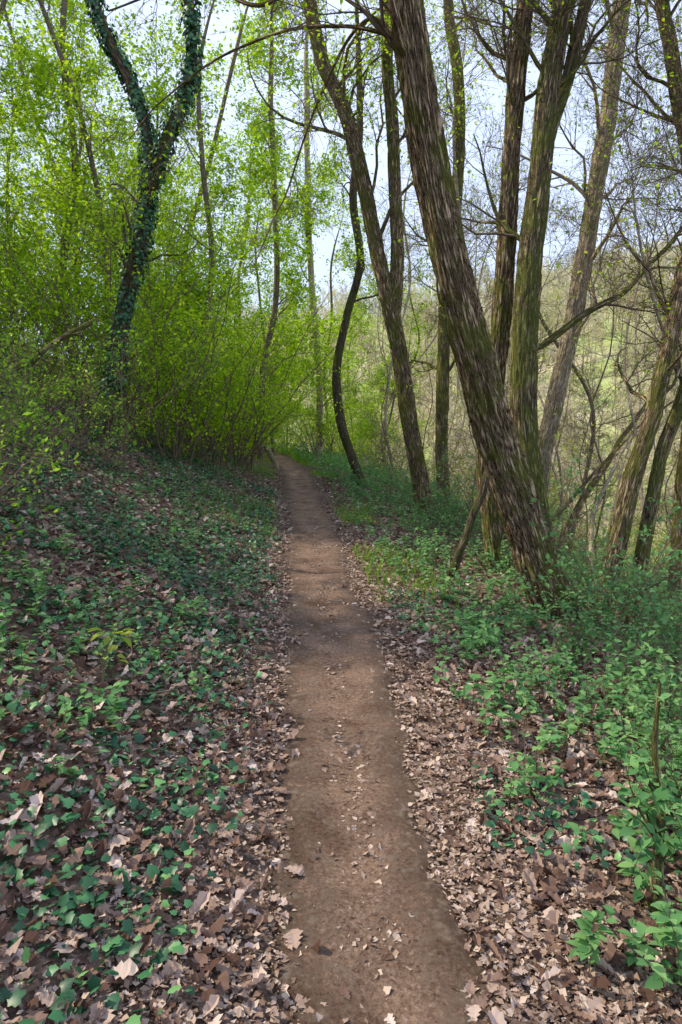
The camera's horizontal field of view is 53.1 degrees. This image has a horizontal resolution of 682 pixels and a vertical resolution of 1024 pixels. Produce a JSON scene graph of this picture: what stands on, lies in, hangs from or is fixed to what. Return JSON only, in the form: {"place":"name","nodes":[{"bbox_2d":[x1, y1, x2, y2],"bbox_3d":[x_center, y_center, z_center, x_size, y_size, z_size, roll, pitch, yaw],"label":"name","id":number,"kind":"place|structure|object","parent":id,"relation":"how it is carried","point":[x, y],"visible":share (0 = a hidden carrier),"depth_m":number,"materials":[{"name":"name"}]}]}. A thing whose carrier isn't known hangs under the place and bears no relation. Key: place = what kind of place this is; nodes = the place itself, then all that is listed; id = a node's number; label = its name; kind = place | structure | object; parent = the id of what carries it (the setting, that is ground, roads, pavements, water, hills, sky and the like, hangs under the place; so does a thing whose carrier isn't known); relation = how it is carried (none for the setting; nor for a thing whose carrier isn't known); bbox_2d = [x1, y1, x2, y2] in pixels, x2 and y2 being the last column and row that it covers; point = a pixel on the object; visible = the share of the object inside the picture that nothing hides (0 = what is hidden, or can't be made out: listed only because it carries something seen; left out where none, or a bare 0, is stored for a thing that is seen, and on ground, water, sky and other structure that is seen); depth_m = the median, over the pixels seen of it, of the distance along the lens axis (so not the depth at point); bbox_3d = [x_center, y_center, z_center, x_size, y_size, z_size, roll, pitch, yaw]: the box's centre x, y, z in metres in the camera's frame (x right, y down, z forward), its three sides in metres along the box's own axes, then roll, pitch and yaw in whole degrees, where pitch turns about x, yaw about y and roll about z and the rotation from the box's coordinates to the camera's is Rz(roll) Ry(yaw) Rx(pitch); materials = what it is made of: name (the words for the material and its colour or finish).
{"place":"outdoors","nodes":[
{"label":"outdoors","id":0,"kind":"place"},
{"bbox_2d":[0,298,681,1023],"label":"ground","id":1,"kind":"structure","parent":0,"point":[248,860],"depth_m":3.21,"materials":[{"name":"brown plant"}]},
{"bbox_2d":[0,37,53,335],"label":"leafing tree","id":2,"kind":"object","parent":1,"relation":"on","point":[16,150],"visible":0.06,"depth_m":24.44,"materials":[{"name":"green plant"}]},
{"bbox_2d":[0,333,63,439],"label":"twiggy shrub","id":3,"kind":"object","parent":1,"relation":"on","point":[21,402],"visible":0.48,"depth_m":6.19,"materials":[{"name":"green plant"}]},
{"bbox_2d":[6,548,63,608],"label":"leafy seedling","id":4,"kind":"object","parent":1,"relation":"on","point":[30,571],"visible":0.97,"depth_m":3.72,"materials":[{"name":"green plant"}]},
{"bbox_2d":[0,0,77,372],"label":"leafing tree","id":5,"kind":"object","parent":1,"relation":"on","point":[7,74],"visible":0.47,"depth_m":12.46,"materials":[{"name":"green plant"}]},
{"bbox_2d":[0,399,79,554],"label":"twiggy shrub","id":6,"kind":"object","parent":1,"relation":"on","point":[28,498],"visible":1,"depth_m":3.54,"materials":[{"name":"green plant"}]},
{"bbox_2d":[0,161,91,309],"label":"leafing shrub","id":7,"kind":"object","parent":1,"relation":"on","point":[37,194],"visible":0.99,"depth_m":8.18,"materials":[{"name":"green plant"}]},
{"bbox_2d":[0,229,102,365],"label":"leafing shrub","id":8,"kind":"object","parent":1,"relation":"on","point":[39,282],"visible":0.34,"depth_m":12.81,"materials":[{"name":"green plant"}]},
{"bbox_2d":[0,311,104,382],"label":"fallen branch","id":9,"kind":"object","parent":1,"relation":"on","point":[75,330],"visible":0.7,"depth_m":6.82,"materials":[{"name":"brown wood"}]},
{"bbox_2d":[0,208,125,387],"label":"leafing shrub","id":10,"kind":"object","parent":1,"relation":"on","point":[7,295],"visible":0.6,"depth_m":11.22,"materials":[{"name":"green plant"}]},
{"bbox_2d":[0,284,125,467],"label":"twiggy shrub","id":11,"kind":"object","parent":1,"relation":"on","point":[93,406],"visible":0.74,"depth_m":7.52,"materials":[{"name":"green plant"}]},
{"bbox_2d":[0,323,143,495],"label":"twiggy shrub","id":12,"kind":"object","parent":1,"relation":"on","point":[28,410],"visible":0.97,"depth_m":4.59,"materials":[{"name":"green plant"}]},
{"bbox_2d":[1,0,144,382],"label":"leafing tree","id":13,"kind":"object","parent":1,"relation":"on","point":[93,128],"visible":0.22,"depth_m":15.71,"materials":[{"name":"green plant"}]},
{"bbox_2d":[0,310,147,504],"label":"twiggy shrub","id":14,"kind":"object","parent":1,"relation":"on","point":[32,370],"visible":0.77,"depth_m":5.36,"materials":[{"name":"green plant"}]},
{"bbox_2d":[0,0,150,354],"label":"leafing tree","id":15,"kind":"object","parent":1,"relation":"on","point":[16,125],"visible":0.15,"depth_m":17.73,"materials":[{"name":"green plant"}]},
{"bbox_2d":[0,0,159,394],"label":"leafing tree","id":16,"kind":"object","parent":1,"relation":"on","point":[84,178],"visible":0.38,"depth_m":13.80,"materials":[{"name":"green plant"}]},
{"bbox_2d":[0,77,162,367],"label":"leafing shrub","id":17,"kind":"object","parent":1,"relation":"on","point":[32,206],"visible":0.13,"depth_m":13.89,"materials":[{"name":"green plant"}]},
{"bbox_2d":[0,0,188,409],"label":"leafing tree","id":18,"kind":"object","parent":1,"relation":"on","point":[40,76],"visible":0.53,"depth_m":12.05,"materials":[{"name":"green plant"}]},
{"bbox_2d":[75,681,128,730],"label":"leafy seedling","id":19,"kind":"object","parent":1,"relation":"on","point":[119,705],"visible":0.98,"depth_m":2.83,"materials":[{"name":"green plant"}]},
{"bbox_2d":[85,617,133,692],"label":"seedling","id":20,"kind":"object","parent":1,"relation":"on","point":[106,640],"visible":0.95,"depth_m":3.17,"materials":[{"name":"green plant"}]},
{"bbox_2d":[2,0,225,450],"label":"ivy clad tree","id":21,"kind":"object","parent":1,"relation":"on","point":[151,151],"visible":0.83,"depth_m":9.23,"materials":[{"name":"green plant"}]},
{"bbox_2d":[53,40,194,369],"bbox_3d":[-6.919,-9.413,22.721,3.951,11.716,4.160,7,11,41],"label":"leafing tree","id":22,"kind":"object","parent":1,"relation":"on","point":[104,108],"visible":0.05,"depth_m":22.02,"materials":[{"name":"green plant"}]},
{"bbox_2d":[13,307,239,473],"bbox_3d":[-2.882,-1.578,8.704,2.658,2.185,2.586,-5,10,-30],"label":"twiggy shrub","id":23,"kind":"object","parent":1,"relation":"on","point":[122,392],"visible":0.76,"depth_m":8.53,"materials":[{"name":"green plant"}]},
{"bbox_2d":[0,188,275,412],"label":"leafing shrub","id":24,"kind":"object","parent":1,"relation":"on","point":[97,287],"visible":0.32,"depth_m":12.40,"materials":[{"name":"green plant"}]},
{"bbox_2d":[0,71,279,434],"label":"leafing shrub","id":25,"kind":"object","parent":1,"relation":"on","point":[83,202],"visible":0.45,"depth_m":11.04,"materials":[{"name":"green plant"}]},
{"bbox_2d":[0,185,300,464],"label":"leafing shrub","id":26,"kind":"object","parent":1,"relation":"on","point":[152,420],"visible":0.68,"depth_m":10.83,"materials":[{"name":"green plant"}]},
{"bbox_2d":[54,0,255,431],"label":"leafing tree","id":27,"kind":"object","parent":1,"relation":"on","point":[160,65],"visible":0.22,"depth_m":14.64,"materials":[{"name":"green plant"}]},
{"bbox_2d":[73,303,272,445],"bbox_3d":[-3.156,-2.748,14.149,3.664,2.777,3.859,0,9,2],"label":"leafing shrub","id":28,"kind":"object","parent":1,"relation":"on","point":[190,400],"visible":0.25,"depth_m":13.89,"materials":[{"name":"green plant"}]},
{"bbox_2d":[64,260,299,471],"bbox_3d":[-2.857,-2.527,12.604,4.169,3.579,4.693,-2,9,-16],"label":"leafing shrub","id":29,"kind":"object","parent":1,"relation":"on","point":[227,439],"visible":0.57,"depth_m":12.25,"materials":[{"name":"green plant"}]},
{"bbox_2d":[119,138,244,406],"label":"leafing tree","id":30,"kind":"object","parent":1,"relation":"on","point":[186,172],"visible":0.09,"depth_m":21.67,"materials":[{"name":"green plant"}]},
{"bbox_2d":[86,0,307,440],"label":"leafing tree","id":31,"kind":"object","parent":1,"relation":"on","point":[262,170],"visible":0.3,"depth_m":17.77,"materials":[{"name":"green plant"}]},
{"bbox_2d":[116,0,279,454],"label":"leafing tree","id":32,"kind":"object","parent":1,"relation":"on","point":[207,200],"visible":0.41,"depth_m":14.51,"materials":[{"name":"green plant"}]},
{"bbox_2d":[59,211,390,469],"bbox_3d":[-2.169,-3.480,14.819,7.388,5.650,4.935,-3,9,-20],"label":"leafing shrub","id":33,"kind":"object","parent":1,"relation":"on","point":[255,445],"visible":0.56,"depth_m":14.61,"materials":[{"name":"green plant"}]},
{"bbox_2d":[152,350,320,457],"bbox_3d":[-2.523,-2.642,16.803,3.474,2.633,3.658,5,10,30],"label":"leafing shrub","id":34,"kind":"object","parent":1,"relation":"on","point":[265,420],"visible":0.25,"depth_m":16.78,"materials":[{"name":"green plant"}]},
{"bbox_2d":[205,125,288,424],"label":"leafing tree","id":35,"kind":"object","parent":1,"relation":"on","point":[239,316],"visible":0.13,"depth_m":24.81,"materials":[{"name":"green plant"}]},
{"bbox_2d":[200,149,324,455],"bbox_3d":[-2.516,-7.152,23.779,4.239,10.997,4.701,2,9,12],"label":"leafing tree","id":36,"kind":"object","parent":1,"relation":"on","point":[264,282],"visible":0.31,"depth_m":23.40,"materials":[{"name":"green plant"}]},
{"bbox_2d":[229,364,328,460],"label":"leafing shrub","id":37,"kind":"object","parent":1,"relation":"on","point":[269,430],"visible":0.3,"depth_m":20.66,"materials":[{"name":"green plant"}]},
{"bbox_2d":[222,0,349,460],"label":"slender tree","id":38,"kind":"object","parent":1,"relation":"on","point":[267,112],"visible":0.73,"depth_m":18.91,"materials":[{"name":"green plant"}]},
{"bbox_2d":[28,0,578,621],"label":"locust tree","id":39,"kind":"object","parent":1,"relation":"on","point":[494,432],"visible":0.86,"depth_m":5.36,"materials":[{"name":"brown plant"}]},
{"bbox_2d":[230,1,386,460],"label":"slender tree","id":40,"kind":"object","parent":1,"relation":"on","point":[321,427],"visible":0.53,"depth_m":20.81,"materials":[{"name":"green plant"}]},
{"bbox_2d":[171,410,458,609],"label":"grass","id":41,"kind":"structure","parent":1,"relation":"on","point":[295,457],"depth_m":8.48,"materials":[{"name":"green plant"}]},
{"bbox_2d":[242,328,394,456],"bbox_3d":[-1.114,-4.404,26.192,7.035,5.380,4.700,-2,9,-13],"label":"leafing shrub","id":42,"kind":"object","parent":1,"relation":"on","point":[306,434],"visible":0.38,"depth_m":26.18,"materials":[{"name":"green plant"}]},
{"bbox_2d":[276,175,375,448],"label":"leafing tree","id":43,"kind":"object","parent":1,"relation":"on","point":[339,258],"visible":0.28,"depth_m":28.00,"materials":[{"name":"green plant"}]},
{"bbox_2d":[0,390,681,1023],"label":"ivy ground cover","id":44,"kind":"object","parent":1,"relation":"on","point":[116,944],"visible":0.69,"depth_m":3.00,"materials":[{"name":"green plant"}]},
{"bbox_2d":[0,356,681,989],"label":"undergrowth","id":45,"kind":"object","parent":1,"relation":"on","point":[604,712],"visible":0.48,"depth_m":4.81,"materials":[{"name":"green plant"}]},
{"bbox_2d":[0,493,681,1023],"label":"leaf fragments","id":46,"kind":"object","parent":1,"relation":"on","point":[192,1007],"visible":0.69,"depth_m":2.37,"materials":[{"name":"brown plant"}]},
{"bbox_2d":[306,289,396,464],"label":"leafing tree","id":47,"kind":"object","parent":1,"relation":"on","point":[355,330],"visible":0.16,"depth_m":32.41,"materials":[{"name":"green plant"}]},
{"bbox_2d":[220,0,494,522],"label":"locust tree","id":48,"kind":"object","parent":1,"relation":"on","point":[390,288],"visible":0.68,"depth_m":10.91,"materials":[{"name":"brown plant"}]},
{"bbox_2d":[298,0,435,485],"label":"slender tree","id":49,"kind":"object","parent":1,"relation":"on","point":[360,259],"visible":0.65,"depth_m":14.94,"materials":[{"name":"green plant"}]},
{"bbox_2d":[341,286,416,476],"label":"bare sapling","id":50,"kind":"object","parent":1,"relation":"on","point":[378,381],"visible":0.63,"depth_m":18.22,"materials":[{"name":"brown plant"}]},
{"bbox_2d":[345,112,428,478],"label":"bare tree","id":51,"kind":"object","parent":1,"relation":"on","point":[391,366],"visible":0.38,"depth_m":21.50,"materials":[{"name":"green plant"}]},
{"bbox_2d":[343,212,430,490],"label":"bare sapling","id":52,"kind":"object","parent":1,"relation":"on","point":[390,452],"visible":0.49,"depth_m":16.04,"materials":[{"name":"brown plant"}]},
{"bbox_2d":[339,242,437,473],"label":"leafing tree","id":53,"kind":"object","parent":1,"relation":"on","point":[367,425],"visible":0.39,"depth_m":26.09,"materials":[{"name":"green plant"}]},
{"bbox_2d":[168,231,681,570],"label":"wood","id":54,"kind":"object","parent":1,"relation":"on","point":[545,290],"visible":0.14,"depth_m":90.25,"materials":[{"name":"green plant"}]},
{"bbox_2d":[364,192,494,481],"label":"bare sapling","id":55,"kind":"object","parent":1,"relation":"on","point":[384,375],"visible":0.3,"depth_m":18.95,"materials":[{"name":"brown plant"}]},
{"bbox_2d":[386,454,476,538],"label":"bank shrub","id":56,"kind":"object","parent":1,"relation":"on","point":[448,509],"visible":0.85,"depth_m":9.85,"materials":[{"name":"green plant"}]},
{"bbox_2d":[394,299,469,487],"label":"bare sapling","id":57,"kind":"object","parent":1,"relation":"on","point":[429,333],"visible":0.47,"depth_m":16.59,"materials":[{"name":"brown plant"}]},
{"bbox_2d":[371,0,514,516],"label":"mossy tree","id":58,"kind":"object","parent":1,"relation":"on","point":[443,367],"visible":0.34,"depth_m":12.54,"materials":[{"name":"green plant"}]},
{"bbox_2d":[449,469,488,576],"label":"broken branch","id":59,"kind":"object","parent":1,"relation":"on","point":[464,540],"visible":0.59,"depth_m":7.07,"materials":[{"name":"brown plant"}]},
{"bbox_2d":[364,5,580,488],"bbox_3d":[2.552,-3.809,12.752,4.380,10.055,2.583,-1,9,-5],"label":"bare tree","id":60,"kind":"object","parent":1,"relation":"on","point":[455,169],"visible":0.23,"depth_m":12.11,"materials":[{"name":"brown plant"}]},
{"bbox_2d":[404,181,570,544],"bbox_3d":[2.154,-2.178,10.603,2.418,5.760,2.179,-3,9,-21],"label":"bare sapling","id":61,"kind":"object","parent":1,"relation":"on","point":[491,310],"visible":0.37,"depth_m":10.54,"materials":[{"name":"brown plant"}]},
{"bbox_2d":[432,128,566,532],"bbox_3d":[2.720,-3.223,12.915,2.636,7.788,3.176,5,10,29],"label":"bare sapling","id":62,"kind":"object","parent":1,"relation":"on","point":[492,172],"visible":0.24,"depth_m":12.95,"materials":[{"name":"brown plant"}]},
{"bbox_2d":[474,676,529,737],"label":"leafy seedling","id":63,"kind":"object","parent":1,"relation":"on","point":[488,704],"visible":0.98,"depth_m":3.38,"materials":[{"name":"green plant"}]},
{"bbox_2d":[424,449,599,551],"bbox_3d":[2.040,-0.100,9.539,2.608,1.625,2.111,8,12,44],"label":"bank shrub","id":64,"kind":"object","parent":1,"relation":"on","point":[569,490],"visible":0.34,"depth_m":9.40,"materials":[{"name":"green plant"}]},
{"bbox_2d":[496,646,540,706],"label":"leafy seedling","id":65,"kind":"object","parent":1,"relation":"on","point":[511,685],"visible":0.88,"depth_m":3.78,"materials":[{"name":"green plant"}]},
{"bbox_2d":[389,0,672,574],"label":"locust tree","id":66,"kind":"object","parent":1,"relation":"on","point":[514,55],"visible":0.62,"depth_m":7.32,"materials":[{"name":"brown plant"}]},
{"bbox_2d":[503,730,564,808],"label":"leafy seedling","id":67,"kind":"object","parent":1,"relation":"on","point":[548,780],"visible":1,"depth_m":2.77,"materials":[{"name":"green plant"}]},
{"bbox_2d":[401,0,681,552],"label":"mossy tree","id":68,"kind":"object","parent":1,"relation":"on","point":[554,86],"visible":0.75,"depth_m":7.05,"materials":[{"name":"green plant"}]},
{"bbox_2d":[476,180,622,535],"bbox_3d":[3.451,-2.318,11.939,2.336,6.899,2.814,5,10,31],"label":"bare sapling","id":69,"kind":"object","parent":1,"relation":"on","point":[563,419],"visible":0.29,"depth_m":11.77,"materials":[{"name":"brown plant"}]},
{"bbox_2d":[534,714,575,758],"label":"leafy seedling","id":70,"kind":"object","parent":1,"relation":"on","point":[540,744],"visible":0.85,"depth_m":3.26,"materials":[{"name":"green plant"}]},
{"bbox_2d":[500,517,610,599],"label":"bank shrub","id":71,"kind":"object","parent":1,"relation":"on","point":[593,558],"visible":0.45,"depth_m":6.66,"materials":[{"name":"green plant"}]},
{"bbox_2d":[493,84,646,555],"bbox_3d":[4.897,-3.401,14.418,3.656,10.314,2.739,1,9,10],"label":"bare tree","id":72,"kind":"object","parent":1,"relation":"on","point":[583,383],"visible":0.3,"depth_m":14.68,"materials":[{"name":"brown plant"}]},
{"bbox_2d":[460,0,680,495],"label":"pale tree","id":73,"kind":"object","parent":1,"relation":"on","point":[555,399],"visible":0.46,"depth_m":10.00,"materials":[{"name":"grey plant"}]},
{"bbox_2d":[508,536,638,628],"bbox_3d":[2.030,0.589,5.707,1.024,0.914,0.781,-5,10,-28],"label":"bank shrub","id":74,"kind":"object","parent":1,"relation":"on","point":[558,564],"visible":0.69,"depth_m":5.66,"materials":[{"name":"green plant"}]},
{"bbox_2d":[545,606,616,665],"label":"bank shrub","id":75,"kind":"object","parent":1,"relation":"on","point":[556,633],"visible":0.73,"depth_m":4.88,"materials":[{"name":"green plant"}]},
{"bbox_2d":[549,343,627,560],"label":"bare sapling","id":76,"kind":"object","parent":1,"relation":"on","point":[587,383],"visible":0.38,"depth_m":14.53,"materials":[{"name":"brown plant"}]},
{"bbox_2d":[548,370,646,569],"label":"bare sapling","id":77,"kind":"object","parent":1,"relation":"on","point":[592,388],"visible":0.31,"depth_m":17.59,"materials":[{"name":"brown plant"}]},
{"bbox_2d":[518,453,681,628],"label":"bank shrub","id":78,"kind":"object","parent":1,"relation":"on","point":[650,581],"visible":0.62,"depth_m":6.09,"materials":[{"name":"green plant"}]},
{"bbox_2d":[556,404,645,557],"bbox_3d":[3.793,-0.475,9.698,0.405,2.246,3.483,7,11,40],"label":"leaning log","id":79,"kind":"object","parent":1,"relation":"on","point":[585,494],"visible":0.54,"depth_m":9.50,"materials":[{"name":"brown wood"}]},
{"bbox_2d":[528,0,681,612],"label":"locust tree","id":80,"kind":"object","parent":1,"relation":"on","point":[669,357],"visible":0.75,"depth_m":6.64,"materials":[{"name":"brown plant"}]},
{"bbox_2d":[536,0,681,636],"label":"crooked tree","id":81,"kind":"object","parent":1,"relation":"on","point":[676,540],"visible":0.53,"depth_m":8.25,"materials":[{"name":"brown plant"}]},
{"bbox_2d":[550,226,673,607],"bbox_3d":[4.092,-1.285,10.761,2.312,6.112,2.566,1,9,4],"label":"bare sapling","id":82,"kind":"object","parent":1,"relation":"on","point":[594,438],"visible":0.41,"depth_m":10.56,"materials":[{"name":"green plant"}]},
{"bbox_2d":[588,430,637,584],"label":"fallen branch","id":83,"kind":"object","parent":1,"relation":"on","point":[598,501],"visible":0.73,"depth_m":8.95,"materials":[{"name":"wood"}]},
{"bbox_2d":[550,5,681,615],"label":"locust tree","id":84,"kind":"object","parent":1,"relation":"on","point":[661,455],"visible":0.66,"depth_m":7.34,"materials":[{"name":"brown plant"}]},
{"bbox_2d":[550,20,681,583],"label":"bare sapling","id":85,"kind":"object","parent":1,"relation":"on","point":[640,241],"visible":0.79,"depth_m":7.20,"materials":[{"name":"brown plant"}]},
{"bbox_2d":[565,905,666,972],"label":"leafy seedling","id":86,"kind":"object","parent":1,"relation":"on","point":[584,949],"visible":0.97,"depth_m":1.96,"materials":[{"name":"green plant"}]},
{"bbox_2d":[553,539,681,658],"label":"bank shrub","id":87,"kind":"object","parent":1,"relation":"on","point":[638,593],"visible":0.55,"depth_m":5.65,"materials":[{"name":"green plant"}]},
{"bbox_2d":[555,122,681,601],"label":"bare sapling","id":88,"kind":"object","parent":1,"relation":"on","point":[634,428],"visible":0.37,"depth_m":9.05,"materials":[{"name":"brown plant"}]},
{"bbox_2d":[565,243,671,564],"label":"bare tree","id":89,"kind":"object","parent":1,"relation":"on","point":[623,463],"visible":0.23,"depth_m":23.89,"materials":[{"name":"brown plant"}]},
{"bbox_2d":[561,571,681,719],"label":"bank shrub","id":90,"kind":"object","parent":1,"relation":"on","point":[664,618],"visible":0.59,"depth_m":4.36,"materials":[{"name":"green plant"}]},
{"bbox_2d":[602,723,645,773],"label":"leafy seedling","id":91,"kind":"object","parent":1,"relation":"on","point":[620,748],"visible":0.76,"depth_m":3.17,"materials":[{"name":"green plant"}]},
{"bbox_2d":[576,617,681,739],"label":"bank shrub","id":92,"kind":"object","parent":1,"relation":"on","point":[638,652],"visible":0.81,"depth_m":3.45,"materials":[{"name":"green plant"}]},
{"bbox_2d":[585,558,681,679],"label":"bank shrub","id":93,"kind":"object","parent":1,"relation":"on","point":[674,602],"visible":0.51,"depth_m":4.93,"materials":[{"name":"green plant"}]},
{"bbox_2d":[597,362,681,586],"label":"bare sapling","id":94,"kind":"object","parent":1,"relation":"on","point":[668,510],"visible":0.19,"depth_m":11.55,"materials":[{"name":"brown plant"}]},
{"bbox_2d":[605,676,681,918],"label":"sapling","id":95,"kind":"object","parent":1,"relation":"on","point":[663,843],"visible":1,"depth_m":2.23,"materials":[{"name":"green plant"}]},
{"bbox_2d":[612,536,681,664],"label":"bank shrub","id":96,"kind":"object","parent":1,"relation":"on","point":[645,599],"visible":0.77,"depth_m":4.89,"materials":[{"name":"green plant"}]},
{"bbox_2d":[613,668,681,815],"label":"bank shrub","id":97,"kind":"object","parent":1,"relation":"on","point":[677,746],"visible":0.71,"depth_m":2.92,"materials":[{"name":"green plant"}]},
{"bbox_2d":[634,912,681,997],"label":"leafy seedling","id":98,"kind":"object","parent":1,"relation":"on","point":[658,979],"visible":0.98,"depth_m":1.89,"materials":[{"name":"green plant"}]},
{"bbox_2d":[0,0,681,357],"label":"sky","id":99,"kind":"structure","parent":0,"point":[325,246],"materials":[{"name":"white"}]},
{"bbox_2d":[264,451,508,1023],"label":"path","id":100,"kind":"structure","parent":0,"point":[433,977],"depth_m":2.62,"materials":[{"name":"brown soil"}]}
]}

